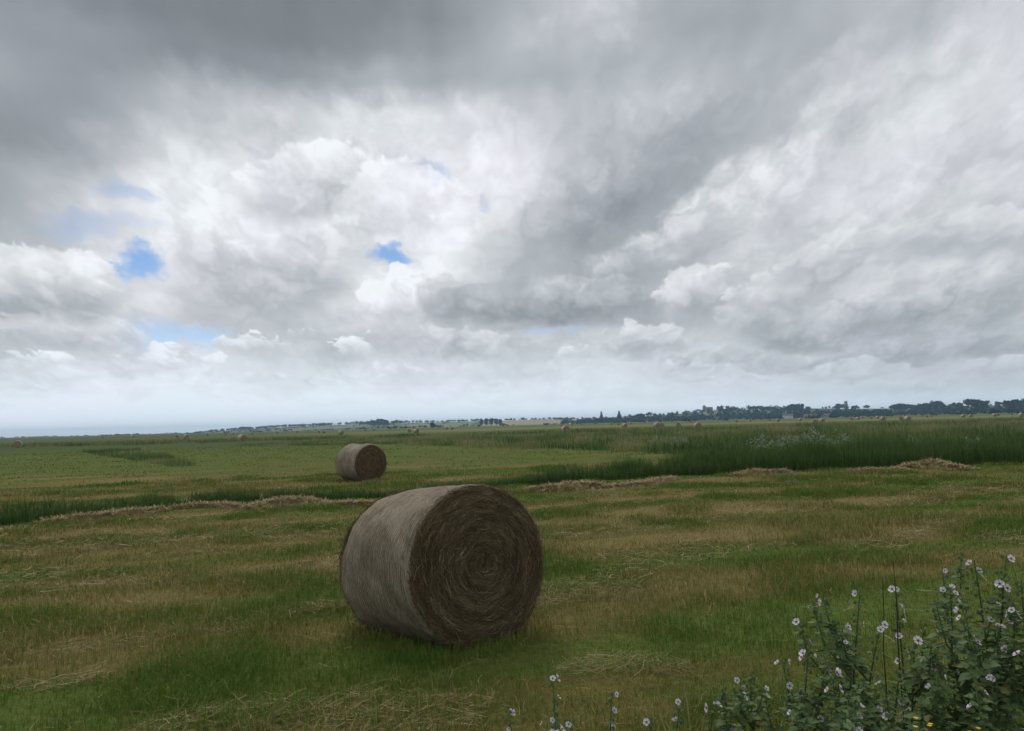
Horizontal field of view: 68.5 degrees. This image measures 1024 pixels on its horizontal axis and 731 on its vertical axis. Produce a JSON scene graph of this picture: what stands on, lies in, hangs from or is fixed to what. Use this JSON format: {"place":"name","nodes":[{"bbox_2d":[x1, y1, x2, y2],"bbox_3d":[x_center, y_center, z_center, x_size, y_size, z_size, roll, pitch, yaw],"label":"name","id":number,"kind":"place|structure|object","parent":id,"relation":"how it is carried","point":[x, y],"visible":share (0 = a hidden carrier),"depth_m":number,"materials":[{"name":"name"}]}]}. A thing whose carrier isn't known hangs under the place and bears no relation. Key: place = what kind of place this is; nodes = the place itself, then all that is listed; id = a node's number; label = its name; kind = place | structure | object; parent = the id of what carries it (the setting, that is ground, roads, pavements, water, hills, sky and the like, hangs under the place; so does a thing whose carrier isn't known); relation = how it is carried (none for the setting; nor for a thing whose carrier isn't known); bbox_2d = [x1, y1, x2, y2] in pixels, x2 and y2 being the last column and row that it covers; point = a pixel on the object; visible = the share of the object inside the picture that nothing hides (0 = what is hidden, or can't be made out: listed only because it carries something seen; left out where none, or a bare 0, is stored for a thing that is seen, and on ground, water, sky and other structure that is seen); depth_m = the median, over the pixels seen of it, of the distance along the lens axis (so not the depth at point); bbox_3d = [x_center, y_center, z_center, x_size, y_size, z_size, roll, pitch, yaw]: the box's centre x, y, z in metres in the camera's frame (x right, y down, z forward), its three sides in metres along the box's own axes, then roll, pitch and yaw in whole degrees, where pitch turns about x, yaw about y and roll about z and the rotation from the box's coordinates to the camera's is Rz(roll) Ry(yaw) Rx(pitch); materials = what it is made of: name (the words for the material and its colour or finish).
{"place":"outdoors","nodes":[
{"label":"outdoors","id":0,"kind":"place"},
{"bbox_2d":[0,413,1023,730],"bbox_3d":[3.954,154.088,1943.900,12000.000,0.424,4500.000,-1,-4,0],"label":"ground","id":1,"kind":"structure","parent":0,"point":[214,463],"depth_m":7.82,"materials":[{"name":"green plant"}]},
{"bbox_2d":[13,440,21,447],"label":"hay bale","id":2,"kind":"object","parent":1,"relation":"on","point":[16,443],"visible":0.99,"depth_m":122.59},
{"bbox_2d":[0,524,36,535],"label":"hay windrow","id":3,"kind":"object","parent":1,"relation":"on","point":[15,528],"visible":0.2,"depth_m":13.72,"materials":[{"name":"plant"}]},
{"bbox_2d":[34,505,172,523],"bbox_3d":[-8.468,3.202,15.785,1.359,0.467,2.830,-6,-6,43],"label":"hay windrow","id":4,"kind":"object","parent":1,"relation":"on","point":[154,509],"visible":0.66,"depth_m":15.61,"materials":[{"name":"plant"}]},
{"bbox_2d":[165,500,250,509],"bbox_3d":[-6.857,3.229,17.230,2.162,0.334,1.068,-1,-4,0],"label":"hay windrow","id":5,"kind":"object","parent":1,"relation":"on","point":[220,504],"visible":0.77,"depth_m":17.15,"materials":[{"name":"plant"}]},
{"bbox_2d":[237,434,246,440],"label":"hay bale","id":6,"kind":"object","parent":1,"relation":"on","point":[242,436],"visible":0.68,"depth_m":129.61},
{"bbox_2d":[233,493,334,510],"bbox_3d":[-5.243,3.209,17.523,2.492,0.402,1.800,0,-5,-21],"label":"hay windrow","id":7,"kind":"object","parent":1,"relation":"on","point":[284,500],"visible":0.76,"depth_m":17.44,"materials":[{"name":"plant"}]},
{"bbox_2d":[320,497,374,507],"bbox_3d":[-3.690,3.159,17.104,1.340,0.328,0.973,-1,-4,0],"label":"hay windrow","id":8,"kind":"object","parent":1,"relation":"on","point":[356,503],"visible":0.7,"depth_m":17.01,"materials":[{"name":"plant"}]},
{"bbox_2d":[335,443,386,480],"bbox_3d":[-4.964,3.198,24.752,1.292,1.296,1.410,3,-6,-42],"label":"hay bale","id":9,"kind":"object","parent":1,"relation":"on","point":[362,462],"visible":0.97,"depth_m":24.31},
{"bbox_2d":[335,482,546,650],"bbox_3d":[-0.608,1.703,6.448,1.405,1.408,1.432,2,-12,-37],"label":"hay bale","id":10,"kind":"object","parent":1,"relation":"on","point":[447,564],"visible":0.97,"depth_m":5.96},
{"bbox_2d":[505,708,515,730],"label":"mallow plant","id":11,"kind":"object","parent":1,"relation":"on","point":[511,712],"visible":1,"depth_m":2.90,"materials":[{"name":"green plant"}]},
{"bbox_2d":[0,415,1023,526],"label":"reeds","id":12,"kind":"object","parent":1,"relation":"on","point":[1001,441],"visible":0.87,"depth_m":26.24,"materials":[{"name":"green plant"}]},
{"bbox_2d":[0,473,1023,730],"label":"straw litter","id":13,"kind":"object","parent":1,"relation":"on","point":[424,653],"visible":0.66,"depth_m":7.24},
{"bbox_2d":[548,674,562,729],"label":"mallow plant","id":14,"kind":"object","parent":1,"relation":"on","point":[552,678],"visible":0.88,"depth_m":2.99,"materials":[{"name":"green plant"}]},
{"bbox_2d":[550,718,574,730],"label":"mallow plant","id":15,"kind":"object","parent":1,"relation":"on","point":[559,726],"visible":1,"depth_m":2.68,"materials":[{"name":"green plant"}]},
{"bbox_2d":[521,479,613,492],"bbox_3d":[1.437,3.245,20.102,2.862,0.380,1.514,2,-6,-37],"label":"hay windrow","id":16,"kind":"object","parent":1,"relation":"on","point":[596,484],"visible":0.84,"depth_m":20.02,"materials":[{"name":"plant"}]},
{"bbox_2d":[605,691,618,730],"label":"mallow plant","id":17,"kind":"object","parent":1,"relation":"on","point":[612,727],"visible":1,"depth_m":2.91,"materials":[{"name":"green plant"}]},
{"bbox_2d":[607,475,681,487],"bbox_3d":[3.938,3.258,20.976,3.112,0.346,1.361,2,-6,-40],"label":"hay windrow","id":18,"kind":"object","parent":1,"relation":"on","point":[651,481],"visible":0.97,"depth_m":20.50,"materials":[{"name":"plant"}]},
{"bbox_2d":[643,716,653,730],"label":"mallow plant","id":19,"kind":"object","parent":1,"relation":"on","point":[646,722],"visible":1,"depth_m":2.79,"materials":[{"name":"white plant"}]},
{"bbox_2d":[647,432,657,448],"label":"pale weed","id":20,"kind":"object","parent":1,"relation":"on","point":[654,441],"visible":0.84,"depth_m":41.77,"materials":[{"name":"green plant"}]},
{"bbox_2d":[671,437,678,449],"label":"pale weed","id":21,"kind":"object","parent":1,"relation":"on","point":[675,442],"visible":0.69,"depth_m":39.76,"materials":[{"name":"green plant"}]},
{"bbox_2d":[672,699,682,730],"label":"mallow plant","id":22,"kind":"object","parent":1,"relation":"on","point":[678,701],"visible":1,"depth_m":2.85,"materials":[{"name":"green plant"}]},
{"bbox_2d":[677,436,687,450],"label":"pale weed","id":23,"kind":"object","parent":1,"relation":"on","point":[683,446],"visible":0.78,"depth_m":39.76,"materials":[{"name":"green plant"}]},
{"bbox_2d":[704,701,735,730],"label":"mallow plant","id":24,"kind":"object","parent":1,"relation":"on","point":[717,704],"visible":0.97,"depth_m":2.71,"materials":[{"name":"green plant"}]},
{"bbox_2d":[713,674,749,730],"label":"mallow plant","id":25,"kind":"object","parent":1,"relation":"on","point":[723,694],"visible":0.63,"depth_m":2.88,"materials":[{"name":"green plant"}]},
{"bbox_2d":[713,670,771,730],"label":"mallow plant","id":26,"kind":"object","parent":1,"relation":"on","point":[752,712],"visible":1,"depth_m":2.69,"materials":[{"name":"green plant"}]},
{"bbox_2d":[746,436,761,448],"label":"pale weed","id":27,"kind":"object","parent":1,"relation":"on","point":[755,442],"visible":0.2,"depth_m":26.87,"materials":[{"name":"green plant"}]},
{"bbox_2d":[726,466,794,476],"bbox_3d":[7.638,3.300,23.212,2.679,0.398,1.238,1,-5,-32],"label":"hay windrow","id":28,"kind":"object","parent":1,"relation":"on","point":[754,470],"visible":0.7,"depth_m":23.04,"materials":[{"name":"plant"}]},
{"bbox_2d":[758,433,768,448],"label":"pale weed","id":29,"kind":"object","parent":1,"relation":"on","point":[763,439],"visible":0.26,"depth_m":32.80,"materials":[{"name":"green plant"}]},
{"bbox_2d":[757,439,772,452],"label":"pale weed","id":30,"kind":"object","parent":1,"relation":"on","point":[770,443],"visible":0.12,"depth_m":26.30,"materials":[{"name":"green plant"}]},
{"bbox_2d":[767,435,783,451],"bbox_3d":[9.523,3.025,26.887,0.724,1.129,0.623,3,-6,-43],"label":"pale weed","id":31,"kind":"object","parent":1,"relation":"on","point":[777,443],"visible":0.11,"depth_m":26.80,"materials":[{"name":"green plant"}]},
{"bbox_2d":[782,436,801,450],"bbox_3d":[10.128,3.052,27.221,0.828,1.079,0.504,-2,-5,12],"label":"pale weed","id":32,"kind":"object","parent":1,"relation":"on","point":[789,441],"visible":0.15,"depth_m":27.27,"materials":[{"name":"green plant"}]},
{"bbox_2d":[759,657,828,730],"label":"mallow plant","id":33,"kind":"object","parent":1,"relation":"on","point":[788,701],"visible":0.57,"depth_m":2.80,"materials":[{"name":"green plant"}]},
{"bbox_2d":[790,435,810,449],"bbox_3d":[10.670,3.028,27.884,0.625,1.203,0.908,3,-6,-44],"label":"pale weed","id":34,"kind":"object","parent":1,"relation":"on","point":[798,437],"visible":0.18,"depth_m":27.86,"materials":[{"name":"green plant"}]},
{"bbox_2d":[802,426,811,441],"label":"pale weed","id":35,"kind":"object","parent":1,"relation":"on","point":[806,434],"visible":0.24,"depth_m":34.87,"materials":[{"name":"green plant"}]},
{"bbox_2d":[800,432,815,445],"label":"pale weed","id":36,"kind":"object","parent":1,"relation":"on","point":[808,438],"visible":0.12,"depth_m":27.82,"materials":[{"name":"green plant"}]},
{"bbox_2d":[787,649,836,730],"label":"mallow plant","id":37,"kind":"object","parent":1,"relation":"on","point":[803,700],"visible":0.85,"depth_m":2.68,"materials":[{"name":"green plant"}]},
{"bbox_2d":[809,427,822,446],"bbox_3d":[11.790,3.026,28.823,0.713,1.334,0.402,-1,-4,0],"label":"pale weed","id":38,"kind":"object","parent":1,"relation":"on","point":[816,445],"visible":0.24,"depth_m":28.83,"materials":[{"name":"green plant"}]},
{"bbox_2d":[787,701,863,730],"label":"mallow plant","id":39,"kind":"object","parent":1,"relation":"on","point":[833,729],"visible":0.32,"depth_m":2.35,"materials":[{"name":"green plant"}]},
{"bbox_2d":[786,696,864,730],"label":"mallow plant","id":40,"kind":"object","parent":1,"relation":"on","point":[847,724],"visible":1,"depth_m":2.23,"materials":[{"name":"green plant"}]},
{"bbox_2d":[792,618,860,721],"bbox_3d":[1.256,1.447,2.897,0.271,0.921,0.197,-1,-4,0],"label":"mallow plant","id":41,"kind":"object","parent":1,"relation":"on","point":[801,629],"visible":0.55,"depth_m":2.94,"materials":[{"name":"green plant"}]},
{"bbox_2d":[816,590,864,722],"bbox_3d":[1.310,1.394,2.928,0.182,1.036,0.252,-4,-5,32],"label":"mallow plant","id":42,"kind":"object","parent":1,"relation":"on","point":[833,625],"visible":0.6,"depth_m":2.92,"materials":[{"name":"green plant"}]},
{"bbox_2d":[835,429,845,449],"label":"pale weed","id":43,"kind":"object","parent":1,"relation":"on","point":[840,435],"visible":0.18,"depth_m":29.73,"materials":[{"name":"green plant"}]},
{"bbox_2d":[842,435,852,446],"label":"pale weed","id":44,"kind":"object","parent":1,"relation":"on","point":[846,437],"visible":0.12,"depth_m":27.79,"materials":[{"name":"green plant"}]},
{"bbox_2d":[823,668,888,730],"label":"mallow plant","id":45,"kind":"object","parent":1,"relation":"on","point":[868,703],"visible":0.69,"depth_m":2.41,"materials":[{"name":"green plant"}]},
{"bbox_2d":[806,597,909,730],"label":"mallow plant","id":46,"kind":"object","parent":1,"relation":"on","point":[861,669],"visible":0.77,"depth_m":2.62,"materials":[{"name":"green plant"}]},
{"bbox_2d":[845,466,912,473],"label":"hay windrow","id":47,"kind":"object","parent":1,"relation":"on","point":[872,468],"visible":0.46,"depth_m":22.63,"materials":[{"name":"plant"}]},
{"bbox_2d":[882,580,888,721],"bbox_3d":[1.408,1.352,2.800,0.016,1.088,0.005,-1,-4,0],"label":"dry stalk","id":48,"kind":"object","parent":1,"relation":"on","point":[883,644],"visible":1,"depth_m":2.82,"materials":[{"name":"brown plant"}]},
{"bbox_2d":[835,681,960,730],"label":"mallow plant","id":49,"kind":"object","parent":1,"relation":"on","point":[887,716],"visible":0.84,"depth_m":2.26,"materials":[{"name":"green plant"}]},
{"bbox_2d":[893,562,904,725],"bbox_3d":[1.463,1.319,2.803,0.015,1.153,0.005,-1,-4,0],"label":"dry stalk","id":50,"kind":"object","parent":1,"relation":"on","point":[897,639],"visible":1,"depth_m":2.83,"materials":[{"name":"brown plant"}]},
{"bbox_2d":[888,582,931,730],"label":"mallow plant","id":51,"kind":"object","parent":1,"relation":"on","point":[900,635],"visible":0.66,"depth_m":2.87,"materials":[{"name":"green plant"}]},
{"bbox_2d":[877,673,952,730],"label":"mallow plant","id":52,"kind":"object","parent":1,"relation":"on","point":[888,725],"visible":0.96,"depth_m":2.21,"materials":[{"name":"green plant"}]},
{"bbox_2d":[896,636,952,729],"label":"mallow plant","id":53,"kind":"object","parent":1,"relation":"on","point":[933,667],"visible":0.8,"depth_m":2.44,"materials":[{"name":"green plant"}]},
{"bbox_2d":[894,457,980,470],"bbox_3d":[13.443,3.220,23.829,2.576,0.673,2.448,-5,-6,36],"label":"hay windrow","id":54,"kind":"object","parent":1,"relation":"on","point":[922,463],"visible":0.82,"depth_m":23.52,"materials":[{"name":"plant"}]},
{"bbox_2d":[932,551,1000,730],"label":"mallow plant","id":55,"kind":"object","parent":1,"relation":"on","point":[950,604],"visible":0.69,"depth_m":2.77,"materials":[{"name":"green plant"}]},
{"bbox_2d":[924,596,1021,730],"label":"mallow plant","id":56,"kind":"object","parent":1,"relation":"on","point":[1008,707],"visible":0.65,"depth_m":2.44,"materials":[{"name":"green plant"}]},
{"bbox_2d":[938,613,1023,730],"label":"mallow plant","id":57,"kind":"object","parent":1,"relation":"on","point":[996,661],"visible":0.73,"depth_m":2.31,"materials":[{"name":"green plant"}]},
{"bbox_2d":[942,639,1023,730],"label":"mallow plant","id":58,"kind":"object","parent":1,"relation":"on","point":[961,717],"visible":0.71,"depth_m":2.38,"materials":[{"name":"green plant"}]},
{"bbox_2d":[960,559,1023,714],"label":"mallow plant","id":59,"kind":"object","parent":1,"relation":"on","point":[978,569],"visible":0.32,"depth_m":2.84,"materials":[{"name":"green plant"}]},
{"bbox_2d":[964,681,1023,730],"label":"mallow plant","id":60,"kind":"object","parent":1,"relation":"on","point":[986,708],"visible":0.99,"depth_m":2.15,"materials":[{"name":"green plant"}]},
{"bbox_2d":[981,553,1023,717],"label":"mallow plant","id":61,"kind":"object","parent":1,"relation":"on","point":[1010,614],"visible":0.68,"depth_m":2.61,"materials":[{"name":"green plant"}]},
{"bbox_2d":[984,580,1023,730],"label":"mallow plant","id":62,"kind":"object","parent":1,"relation":"on","point":[1020,589],"visible":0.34,"depth_m":2.62,"materials":[{"name":"green plant"}]},
{"bbox_2d":[0,0,1023,437],"label":"sky","id":63,"kind":"structure","parent":0,"point":[215,214],"materials":[{"name":"grey"}]},
{"bbox_2d":[205,405,1021,432],"bbox_3d":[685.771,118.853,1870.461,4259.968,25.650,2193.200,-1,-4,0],"label":"hills","id":64,"kind":"structure","parent":0,"point":[469,423],"depth_m":1793.30,"materials":[{"name":"green plant"}]},
{"bbox_2d":[370,420,377,425],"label":"round tree","id":65,"kind":"object","parent":64,"relation":"on","point":[373,422],"visible":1,"depth_m":1833.02,"materials":[{"name":"green plant"}]},
{"bbox_2d":[380,420,389,425],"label":"round tree","id":66,"kind":"object","parent":64,"relation":"on","point":[384,422],"visible":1,"depth_m":1825.33,"materials":[{"name":"green plant"}]},
{"bbox_2d":[0,401,1023,437],"bbox_3d":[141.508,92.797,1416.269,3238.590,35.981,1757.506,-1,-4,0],"label":"woods","id":67,"kind":"object","parent":64,"relation":"on","point":[853,411],"visible":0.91,"depth_m":1347.96,"materials":[{"name":"green plant"}]},
{"bbox_2d":[631,412,652,420],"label":"round tree","id":68,"kind":"object","parent":64,"relation":"on","point":[641,415],"visible":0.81,"depth_m":1485.61,"materials":[{"name":"green plant"}]},
{"bbox_2d":[702,405,712,410],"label":"church","id":69,"kind":"structure","parent":64,"relation":"on","point":[705,408],"depth_m":1819.26,"materials":[{"name":"stone"}]},
{"bbox_2d":[782,414,792,418],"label":"house","id":70,"kind":"structure","parent":64,"relation":"on","point":[788,416],"depth_m":1187.60,"materials":[{"name":"stone"}]},
{"bbox_2d":[786,403,803,407],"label":"round tree","id":71,"kind":"object","parent":64,"relation":"on","point":[798,405],"visible":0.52,"depth_m":1559.65,"materials":[{"name":"green plant"}]},
{"bbox_2d":[889,403,911,409],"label":"domed tree","id":72,"kind":"object","parent":64,"relation":"on","point":[901,406],"visible":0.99,"depth_m":1394.99,"materials":[{"name":"green plant"}]},
{"bbox_2d":[918,403,932,407],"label":"broad tree","id":73,"kind":"object","parent":64,"relation":"on","point":[925,404],"visible":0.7,"depth_m":1370.09,"materials":[{"name":"green plant"}]},
{"bbox_2d":[929,400,945,406],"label":"broad tree","id":74,"kind":"object","parent":64,"relation":"on","point":[937,403],"visible":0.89,"depth_m":1358.65,"materials":[{"name":"green plant"}]},
{"bbox_2d":[962,399,991,409],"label":"round tree","id":75,"kind":"object","parent":64,"relation":"on","point":[978,403],"visible":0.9,"depth_m":1091.49,"materials":[{"name":"green plant"}]},
{"bbox_2d":[1000,399,1023,408],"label":"round tree","id":76,"kind":"object","parent":64,"relation":"on","point":[1015,403],"visible":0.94,"depth_m":1080.92,"materials":[{"name":"green plant"}]}
]}

